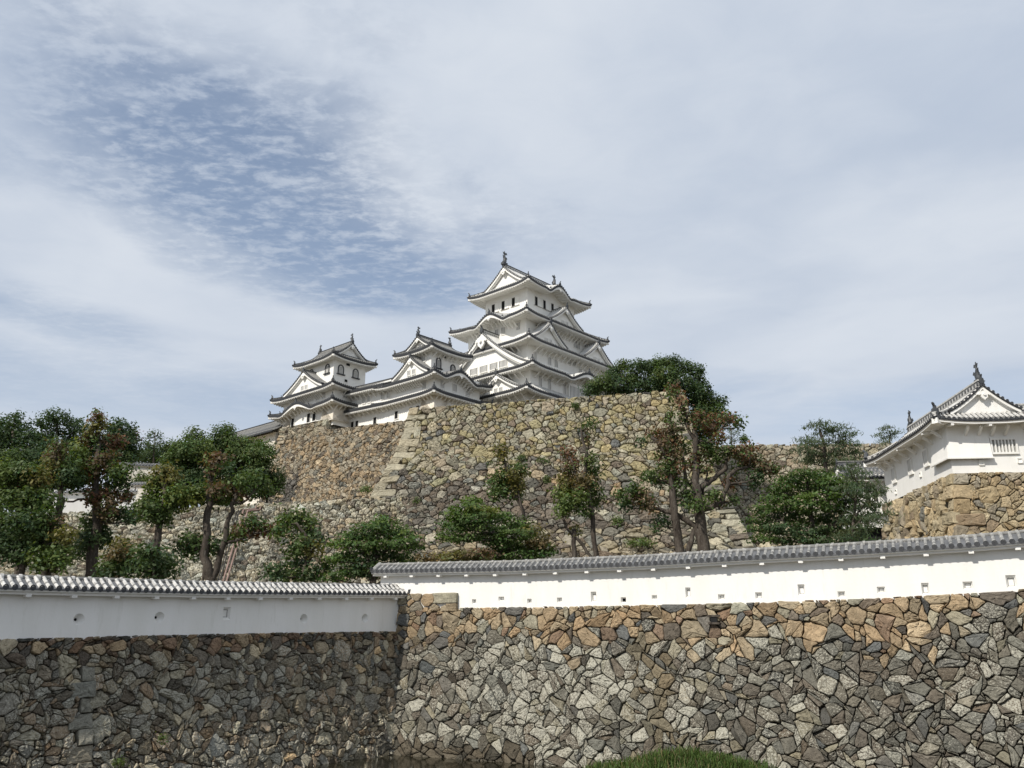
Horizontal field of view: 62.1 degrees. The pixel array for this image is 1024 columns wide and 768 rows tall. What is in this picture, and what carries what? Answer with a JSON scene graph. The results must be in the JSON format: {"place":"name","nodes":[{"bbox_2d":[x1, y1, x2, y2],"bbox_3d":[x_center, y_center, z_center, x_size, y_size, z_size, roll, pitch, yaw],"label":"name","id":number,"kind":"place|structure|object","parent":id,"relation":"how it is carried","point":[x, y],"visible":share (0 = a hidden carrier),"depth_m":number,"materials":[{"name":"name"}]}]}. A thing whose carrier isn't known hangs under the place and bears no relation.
{"place":"outdoors","nodes":[
{"label":"outdoors","id":0,"kind":"place"},
{"bbox_2d":[0,409,54,461],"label":"tree","id":1,"kind":"object","parent":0,"point":[14,432],"visible":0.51,"depth_m":126.80,"materials":[{"name":"green plant"}]},
{"bbox_2d":[117,462,161,488],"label":"plaster wall","id":2,"kind":"structure","parent":0,"point":[144,467],"depth_m":124.27,"materials":[{"name":"paint"}]},
{"bbox_2d":[141,429,166,462],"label":"tree","id":3,"kind":"object","parent":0,"point":[149,446],"visible":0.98,"depth_m":153.00,"materials":[{"name":"green plant"}]},
{"bbox_2d":[138,437,180,463],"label":"tree","id":4,"kind":"object","parent":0,"point":[149,454],"visible":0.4,"depth_m":156.19,"materials":[{"name":"green plant"}]},
{"bbox_2d":[0,573,410,641],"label":"plaster wall","id":5,"kind":"structure","parent":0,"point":[40,606],"depth_m":33.82,"materials":[{"name":"paint"}]},
{"bbox_2d":[0,496,414,583],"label":"stone rampart","id":6,"kind":"object","parent":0,"point":[336,515],"visible":0.28,"depth_m":113.35,"materials":[{"name":"stone"}]},
{"bbox_2d":[0,443,92,489],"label":"tree","id":7,"kind":"object","parent":6,"relation":"on","point":[30,456],"visible":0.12,"depth_m":117.44,"materials":[{"name":"green plant"}]},
{"bbox_2d":[20,407,94,488],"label":"tree","id":8,"kind":"object","parent":6,"relation":"on","point":[74,427],"visible":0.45,"depth_m":132.68,"materials":[{"name":"green plant"}]},
{"bbox_2d":[49,489,137,512],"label":"plaster wall","id":9,"kind":"structure","parent":6,"relation":"on","point":[78,506],"depth_m":110.41,"materials":[{"name":"paint"}]},
{"bbox_2d":[101,416,146,463],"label":"tree","id":10,"kind":"object","parent":6,"relation":"on","point":[131,447],"visible":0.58,"depth_m":129.48,"materials":[{"name":"green plant"}]},
{"bbox_2d":[129,482,147,505],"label":"plaster wall","id":11,"kind":"structure","parent":6,"relation":"on","point":[137,485],"depth_m":116.78,"materials":[{"name":"paint"}]},
{"bbox_2d":[131,470,239,507],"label":"tree","id":12,"kind":"object","parent":6,"relation":"on","point":[138,478],"visible":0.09,"depth_m":120.42,"materials":[{"name":"green plant"}]},
{"bbox_2d":[156,425,222,506],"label":"tree","id":13,"kind":"object","parent":6,"relation":"on","point":[193,449],"visible":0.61,"depth_m":119.43,"materials":[{"name":"green plant"}]},
{"bbox_2d":[217,511,238,580],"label":"cable","id":14,"kind":"object","parent":6,"relation":"attached to","point":[226,550],"visible":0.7,"depth_m":109.18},
{"bbox_2d":[219,509,242,580],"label":"cable","id":15,"kind":"object","parent":6,"relation":"attached to","point":[228,550],"visible":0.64,"depth_m":109.02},
{"bbox_2d":[222,505,256,580],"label":"drain pipe","id":16,"kind":"object","parent":6,"relation":"attached to","point":[226,569],"visible":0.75,"depth_m":109.65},
{"bbox_2d":[205,421,279,500],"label":"tree","id":17,"kind":"object","parent":6,"relation":"on","point":[246,451],"visible":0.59,"depth_m":124.14,"materials":[{"name":"green plant"}]},
{"bbox_2d":[226,506,260,580],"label":"drain pipe","id":18,"kind":"object","parent":6,"relation":"attached to","point":[259,509],"visible":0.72,"depth_m":109.56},
{"bbox_2d":[357,485,373,493],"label":"shrub plant","id":19,"kind":"object","parent":6,"relation":"on","point":[363,490],"visible":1,"depth_m":122.92,"materials":[{"name":"green plant"}]},
{"bbox_2d":[214,421,282,505],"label":"tiled building","id":20,"kind":"structure","parent":0,"point":[268,430],"depth_m":183.29,"materials":[{"name":"paint"}]},
{"bbox_2d":[237,463,288,502],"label":"bush","id":21,"kind":"object","parent":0,"point":[278,475],"visible":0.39,"depth_m":123.74,"materials":[{"name":"green plant"}]},
{"bbox_2d":[258,420,405,504],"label":"stone rampart","id":22,"kind":"object","parent":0,"point":[342,463],"visible":0.65,"depth_m":157.49,"materials":[{"name":"stone"}]},
{"bbox_2d":[278,419,346,438],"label":"stone podium","id":23,"kind":"object","parent":22,"relation":"on","point":[324,426],"visible":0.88,"depth_m":170.61,"materials":[{"name":"stone"}]},
{"bbox_2d":[267,333,377,430],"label":"castle turret","id":24,"kind":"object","parent":23,"relation":"on","point":[324,383],"visible":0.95,"depth_m":175.46,"materials":[{"name":"paint"}]},
{"bbox_2d":[290,417,294,426],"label":"window","id":25,"kind":"structure","parent":24,"relation":"in","point":[292,419],"depth_m":176.80,"materials":[{"name":"paint"}]},
{"bbox_2d":[306,413,310,422],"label":"window","id":26,"kind":"structure","parent":24,"relation":"in","point":[308,419],"depth_m":173.21,"materials":[{"name":"paint"}]},
{"bbox_2d":[312,411,316,421],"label":"window","id":27,"kind":"structure","parent":24,"relation":"in","point":[313,415],"depth_m":171.95,"materials":[{"name":"paint"}]},
{"bbox_2d":[323,364,329,374],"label":"window","id":28,"kind":"structure","parent":24,"relation":"in","point":[327,368],"depth_m":175.89,"materials":[{"name":"paint"}]},
{"bbox_2d":[336,365,344,375],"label":"window","id":29,"kind":"structure","parent":24,"relation":"in","point":[340,368],"depth_m":175.81,"materials":[{"name":"paint"}]},
{"bbox_2d":[351,369,359,379],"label":"window","id":30,"kind":"structure","parent":24,"relation":"in","point":[355,375],"depth_m":178.49,"materials":[{"name":"paint"}]},
{"bbox_2d":[343,378,391,426],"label":"castle corridor","id":31,"kind":"object","parent":22,"relation":"on","point":[365,411],"visible":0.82,"depth_m":166.99,"materials":[{"name":"paint"}]},
{"bbox_2d":[362,396,365,404],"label":"window","id":32,"kind":"structure","parent":31,"relation":"in","point":[363,398],"depth_m":168.93,"materials":[{"name":"paint"}]},
{"bbox_2d":[367,394,370,403],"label":"window","id":33,"kind":"structure","parent":31,"relation":"in","point":[368,397],"depth_m":167.96,"materials":[{"name":"paint"}]},
{"bbox_2d":[380,391,384,399],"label":"window","id":34,"kind":"structure","parent":31,"relation":"in","point":[382,395],"depth_m":165.20,"materials":[{"name":"paint"}]},
{"bbox_2d":[386,390,390,398],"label":"window","id":35,"kind":"structure","parent":31,"relation":"in","point":[388,395],"depth_m":163.95,"materials":[{"name":"paint"}]},
{"bbox_2d":[371,326,493,422],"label":"castle turret","id":36,"kind":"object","parent":22,"relation":"on","point":[430,373],"visible":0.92,"depth_m":160.40,"materials":[{"name":"paint"}]},
{"bbox_2d":[394,410,398,419],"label":"window","id":37,"kind":"structure","parent":36,"relation":"in","point":[396,413],"depth_m":160.92,"materials":[{"name":"paint"}]},
{"bbox_2d":[422,381,426,389],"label":"window","id":38,"kind":"structure","parent":36,"relation":"in","point":[424,383],"depth_m":157.48,"materials":[{"name":"paint"}]},
{"bbox_2d":[436,358,442,369],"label":"window","id":39,"kind":"structure","parent":36,"relation":"in","point":[438,361],"depth_m":161.74,"materials":[{"name":"paint"}]},
{"bbox_2d":[440,380,444,389],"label":"window","id":40,"kind":"structure","parent":36,"relation":"in","point":[441,381],"depth_m":157.11,"materials":[{"name":"paint"}]},
{"bbox_2d":[450,364,455,370],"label":"window","id":41,"kind":"structure","parent":36,"relation":"in","point":[452,367],"depth_m":164.47,"materials":[{"name":"paint"}]},
{"bbox_2d":[452,383,456,392],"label":"window","id":42,"kind":"structure","parent":36,"relation":"in","point":[454,386],"depth_m":159.37,"materials":[{"name":"paint"}]},
{"bbox_2d":[465,387,469,396],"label":"window","id":43,"kind":"structure","parent":36,"relation":"in","point":[466,392],"depth_m":161.76,"materials":[{"name":"paint"}]},
{"bbox_2d":[302,755,575,767],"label":"pond water","id":44,"kind":"structure","parent":0,"point":[394,761],"depth_m":36.08,"materials":[{"name":"liquid"}]},
{"bbox_2d":[0,0,1023,515],"label":"sky","id":45,"kind":"structure","parent":0,"point":[816,205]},
{"bbox_2d":[369,390,753,561],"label":"stone rampart","id":46,"kind":"object","parent":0,"point":[439,460],"visible":0.58,"depth_m":129.50,"materials":[{"name":"stone"}]},
{"bbox_2d":[515,453,525,461],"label":"shrub plant","id":47,"kind":"object","parent":46,"relation":"on","point":[521,456],"visible":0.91,"depth_m":130.30,"materials":[{"name":"green plant"}]},
{"bbox_2d":[448,251,617,402],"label":"castle keep","id":48,"kind":"structure","parent":46,"relation":"on","point":[526,337],"depth_m":175.01,"materials":[{"name":"paint"}]},
{"bbox_2d":[469,367,477,376],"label":"window","id":49,"kind":"structure","parent":48,"relation":"in","point":[474,371],"depth_m":174.40,"materials":[{"name":"paint"}]},
{"bbox_2d":[479,364,487,373],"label":"window","id":50,"kind":"structure","parent":48,"relation":"in","point":[482,369],"depth_m":172.58,"materials":[{"name":"paint"}]},
{"bbox_2d":[489,361,497,370],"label":"window","id":51,"kind":"structure","parent":48,"relation":"in","point":[492,366],"depth_m":170.88,"materials":[{"name":"paint"}]},
{"bbox_2d":[491,302,498,312],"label":"window","id":52,"kind":"structure","parent":48,"relation":"in","point":[494,307],"depth_m":184.34,"materials":[{"name":"paint"}]},
{"bbox_2d":[501,327,504,335],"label":"window","id":53,"kind":"structure","parent":48,"relation":"in","point":[502,328],"depth_m":176.75,"materials":[{"name":"paint"}]},
{"bbox_2d":[499,359,507,368],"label":"window","id":54,"kind":"structure","parent":48,"relation":"in","point":[502,363],"depth_m":169.13,"materials":[{"name":"paint"}]},
{"bbox_2d":[500,299,508,310],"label":"window","id":55,"kind":"structure","parent":48,"relation":"in","point":[505,303],"depth_m":182.45,"materials":[{"name":"paint"}]},
{"bbox_2d":[510,295,518,307],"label":"window","id":56,"kind":"structure","parent":48,"relation":"in","point":[514,300],"depth_m":180.59,"materials":[{"name":"paint"}]},
{"bbox_2d":[516,321,520,330],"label":"window","id":57,"kind":"structure","parent":48,"relation":"in","point":[518,324],"depth_m":174.06,"materials":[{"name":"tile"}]},
{"bbox_2d":[533,351,536,360],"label":"window","id":58,"kind":"structure","parent":48,"relation":"in","point":[534,353],"depth_m":169.73,"materials":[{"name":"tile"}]},
{"bbox_2d":[534,295,541,307],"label":"window","id":59,"kind":"structure","parent":48,"relation":"in","point":[537,300],"depth_m":180.81,"materials":[{"name":"paint"}]},
{"bbox_2d":[538,375,541,386],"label":"window","id":60,"kind":"structure","parent":48,"relation":"in","point":[539,376],"depth_m":166.80,"materials":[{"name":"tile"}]},
{"bbox_2d":[542,299,550,311],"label":"window","id":61,"kind":"structure","parent":48,"relation":"in","point":[545,304],"depth_m":182.70,"materials":[{"name":"paint"}]},
{"bbox_2d":[548,357,551,365],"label":"window","id":62,"kind":"structure","parent":48,"relation":"in","point":[550,358],"depth_m":173.06,"materials":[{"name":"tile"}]},
{"bbox_2d":[548,378,551,389],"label":"window","id":63,"kind":"structure","parent":48,"relation":"in","point":[549,380],"depth_m":168.83,"materials":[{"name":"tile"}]},
{"bbox_2d":[550,303,557,310],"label":"window","id":64,"kind":"structure","parent":48,"relation":"in","point":[552,306],"depth_m":184.61,"materials":[{"name":"paint"}]},
{"bbox_2d":[554,358,557,368],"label":"window","id":65,"kind":"structure","parent":48,"relation":"in","point":[555,360],"depth_m":174.48,"materials":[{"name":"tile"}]},
{"bbox_2d":[563,383,566,394],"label":"window","id":66,"kind":"structure","parent":48,"relation":"in","point":[564,388],"depth_m":172.20,"materials":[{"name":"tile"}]},
{"bbox_2d":[573,339,576,348],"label":"window","id":67,"kind":"structure","parent":48,"relation":"in","point":[574,344],"depth_m":184.18,"materials":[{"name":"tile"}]},
{"bbox_2d":[534,456,554,463],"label":"shrub plant","id":68,"kind":"object","parent":46,"relation":"on","point":[545,460],"visible":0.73,"depth_m":128.98,"materials":[{"name":"green plant"}]},
{"bbox_2d":[541,473,551,484],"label":"shrub plant","id":69,"kind":"object","parent":46,"relation":"on","point":[546,477],"visible":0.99,"depth_m":126.35,"materials":[{"name":"green plant"}]},
{"bbox_2d":[571,402,580,409],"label":"shrub plant","id":70,"kind":"object","parent":46,"relation":"on","point":[574,405],"visible":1,"depth_m":133.76,"materials":[{"name":"green plant"}]},
{"bbox_2d":[610,514,624,528],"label":"shrub plant","id":71,"kind":"object","parent":46,"relation":"on","point":[619,520],"visible":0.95,"depth_m":118.41,"materials":[{"name":"green plant"}]},
{"bbox_2d":[622,537,656,548],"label":"shrub plant","id":72,"kind":"object","parent":46,"relation":"on","point":[643,542],"visible":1,"depth_m":113.62,"materials":[{"name":"green plant"}]},
{"bbox_2d":[578,353,731,448],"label":"tree","id":73,"kind":"object","parent":46,"relation":"on","point":[655,369],"visible":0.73,"depth_m":138.15,"materials":[{"name":"green plant"}]},
{"bbox_2d":[705,443,891,547],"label":"stone rampart","id":74,"kind":"object","parent":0,"point":[776,453],"visible":0.13,"depth_m":145.61,"materials":[{"name":"stone"}]},
{"bbox_2d":[725,426,743,443],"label":"pine tree","id":75,"kind":"object","parent":74,"relation":"on","point":[731,436],"visible":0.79,"depth_m":154.34,"materials":[{"name":"green plant"}]},
{"bbox_2d":[737,433,752,444],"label":"bush","id":76,"kind":"object","parent":74,"relation":"on","point":[744,438],"visible":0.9,"depth_m":153.50,"materials":[{"name":"green plant"}]},
{"bbox_3d":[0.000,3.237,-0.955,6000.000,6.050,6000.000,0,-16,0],"label":"ground","id":77,"kind":"structure","parent":0,"visible":0},
{"bbox_2d":[0,451,72,574],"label":"tree","id":78,"kind":"object","parent":77,"relation":"on","point":[28,489],"visible":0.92,"depth_m":56.12,"materials":[{"name":"green plant"}]},
{"bbox_2d":[0,503,83,575],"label":"tree","id":79,"kind":"object","parent":77,"relation":"on","point":[28,537],"visible":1,"depth_m":53.62,"materials":[{"name":"green plant"}]},
{"bbox_2d":[38,433,90,575],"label":"tree","id":80,"kind":"object","parent":77,"relation":"on","point":[68,476],"visible":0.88,"depth_m":60.22,"materials":[{"name":"green plant"}]},
{"bbox_2d":[60,407,148,576],"bbox_3d":[-29.802,9.923,61.840,6.729,16.944,4.272,0,-16,0],"label":"tree","id":81,"kind":"object","parent":77,"relation":"on","point":[97,447],"visible":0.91,"depth_m":62.00,"materials":[{"name":"green plant"}]},
{"bbox_2d":[87,533,141,578],"bbox_3d":[-24.895,12.676,53.501,3.472,6.863,3.282,-7,-18,24],"label":"bush","id":82,"kind":"object","parent":77,"relation":"on","point":[111,568],"visible":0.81,"depth_m":53.41,"materials":[{"name":"green plant"}]},
{"bbox_2d":[120,535,185,579],"bbox_3d":[-21.862,12.292,50.854,4.078,6.102,4.438,0,-16,0],"label":"bush","id":83,"kind":"object","parent":77,"relation":"on","point":[151,563],"visible":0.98,"depth_m":50.92,"materials":[{"name":"green plant"}]},
{"bbox_2d":[129,459,205,578],"bbox_3d":[-24.214,11.335,58.985,6.271,12.563,4.312,-10,-19,30],"label":"tree","id":84,"kind":"object","parent":77,"relation":"on","point":[166,495],"visible":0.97,"depth_m":59.28,"materials":[{"name":"green plant"}]},
{"bbox_2d":[0,631,399,767],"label":"stone wall","id":85,"kind":"structure","parent":77,"relation":"on","point":[274,700],"depth_m":33.10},
{"bbox_2d":[111,755,130,767],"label":"wall weed","id":86,"kind":"object","parent":85,"relation":"attached to","point":[119,760],"depth_m":29.88,"materials":[{"name":"green plant"}]},
{"bbox_2d":[155,731,170,744],"bbox_3d":[-12.636,12.938,30.883,0.621,0.656,0.459,-7,-18,23],"label":"wall weed","id":87,"kind":"object","parent":85,"relation":"attached to","point":[162,737],"depth_m":30.86,"materials":[{"name":"green plant"}]},
{"bbox_2d":[168,445,279,580],"bbox_3d":[-20.141,10.956,59.549,8.327,13.664,4.516,0,-16,0],"label":"tree","id":88,"kind":"object","parent":77,"relation":"on","point":[252,480],"visible":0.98,"depth_m":59.64,"materials":[{"name":"green plant"}]},
{"bbox_2d":[258,502,336,582],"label":"tree","id":89,"kind":"object","parent":77,"relation":"on","point":[309,538],"visible":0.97,"depth_m":56.83,"materials":[{"name":"green plant"}]},
{"bbox_2d":[316,513,432,583],"bbox_3d":[-8.959,12.325,54.465,7.731,8.079,5.401,0,-16,0],"label":"tree","id":90,"kind":"object","parent":77,"relation":"on","point":[370,554],"visible":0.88,"depth_m":54.89,"materials":[{"name":"green plant"}]},
{"bbox_2d":[414,546,504,561],"bbox_3d":[-3.361,13.121,52.965,5.850,5.699,5.352,0,-16,0],"label":"shrub","id":91,"kind":"object","parent":77,"relation":"on","point":[473,555],"visible":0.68,"depth_m":52.31,"materials":[{"name":"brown plant"}]},
{"bbox_2d":[432,494,564,560],"bbox_3d":[-0.964,12.279,57.156,9.116,9.699,5.832,0,-16,0],"label":"tree","id":92,"kind":"object","parent":77,"relation":"on","point":[498,533],"visible":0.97,"depth_m":56.88,"materials":[{"name":"green plant"}]},
{"bbox_2d":[483,441,531,542],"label":"tree","id":93,"kind":"object","parent":77,"relation":"on","point":[513,484],"visible":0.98,"depth_m":66.50,"materials":[{"name":"green plant"}]},
{"bbox_2d":[546,414,612,556],"bbox_3d":[5.142,10.562,63.763,5.072,16.740,4.790,0,-16,0],"label":"tree","id":94,"kind":"object","parent":77,"relation":"on","point":[578,484],"visible":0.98,"depth_m":64.39,"materials":[{"name":"green plant"}]},
{"bbox_2d":[608,379,784,552],"bbox_3d":[13.105,8.437,60.015,12.665,18.787,4.296,0,-16,0],"label":"tree","id":95,"kind":"object","parent":77,"relation":"on","point":[694,498],"visible":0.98,"depth_m":60.34,"materials":[{"name":"green plant"}]},
{"bbox_2d":[388,589,1023,767],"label":"stone wall","id":96,"kind":"structure","parent":77,"relation":"on","point":[928,681],"depth_m":34.53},
{"bbox_2d":[370,530,1023,609],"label":"plaster wall","id":97,"kind":"structure","parent":96,"relation":"on","point":[967,564],"depth_m":35.84,"materials":[{"name":"white"}]},
{"bbox_2d":[707,615,719,623],"bbox_3d":[8.444,9.851,35.580,0.520,0.380,0.200,-8,-18,24],"label":"drain outlet","id":98,"kind":"object","parent":96,"relation":"attached to","point":[713,619],"visible":1,"depth_m":35.53,"materials":[{"name":"grey stone"}]},
{"bbox_2d":[738,464,870,546],"bbox_3d":[20.128,11.366,57.439,9.937,11.642,6.432,0,-16,0],"label":"tree","id":99,"kind":"object","parent":77,"relation":"on","point":[813,534],"visible":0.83,"depth_m":57.62,"materials":[{"name":"green plant"}]},
{"bbox_2d":[786,418,866,535],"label":"pine tree","id":100,"kind":"object","parent":77,"relation":"on","point":[823,459],"visible":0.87,"depth_m":85.52,"materials":[{"name":"green plant"}]},
{"bbox_2d":[827,459,887,541],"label":"gate building","id":101,"kind":"structure","parent":77,"relation":"on","point":[878,473],"depth_m":79.45,"materials":[{"name":"paint"}]},
{"bbox_2d":[829,459,904,542],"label":"pine tree","id":102,"kind":"object","parent":77,"relation":"on","point":[866,519],"visible":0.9,"depth_m":54.68,"materials":[{"name":"green plant"}]},
{"bbox_2d":[869,425,904,446],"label":"pine tree","id":103,"kind":"object","parent":77,"relation":"on","point":[890,436],"visible":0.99,"depth_m":93.92,"materials":[{"name":"green plant"}]},
{"bbox_2d":[881,472,1023,539],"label":"stone podium","id":104,"kind":"object","parent":77,"relation":"on","point":[951,504],"visible":0.34,"depth_m":61.48,"materials":[{"name":"stone"}]},
{"bbox_2d":[862,362,1023,502],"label":"corner turret","id":105,"kind":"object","parent":104,"relation":"on","point":[976,425],"visible":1,"depth_m":63.09,"materials":[{"name":"paint"}]},
{"bbox_2d":[890,467,896,483],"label":"window","id":106,"kind":"structure","parent":105,"relation":"in","point":[892,470],"depth_m":74.22,"materials":[{"name":"paint"}]},
{"bbox_2d":[906,457,913,475],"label":"window","id":107,"kind":"structure","parent":105,"relation":"in","point":[909,462],"depth_m":70.27,"materials":[{"name":"paint"}]},
{"bbox_2d":[921,448,929,467],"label":"window","id":108,"kind":"structure","parent":105,"relation":"in","point":[925,457],"depth_m":66.94,"materials":[{"name":"paint"}]},
{"bbox_2d":[989,438,1019,454],"bbox_3d":[36.044,4.561,62.357,1.930,1.190,0.200,-2,-17,5],"label":"window","id":109,"kind":"structure","parent":105,"relation":"in","point":[998,445],"depth_m":62.32,"materials":[{"name":"paint"}]},
{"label":"mud bank","id":110,"kind":"structure","parent":0,"visible":0},
{"bbox_2d":[582,744,779,767],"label":"grass","id":111,"kind":"structure","parent":110,"relation":"on","point":[681,758],"depth_m":32.61,"materials":[{"name":"green plant"}]}
]}

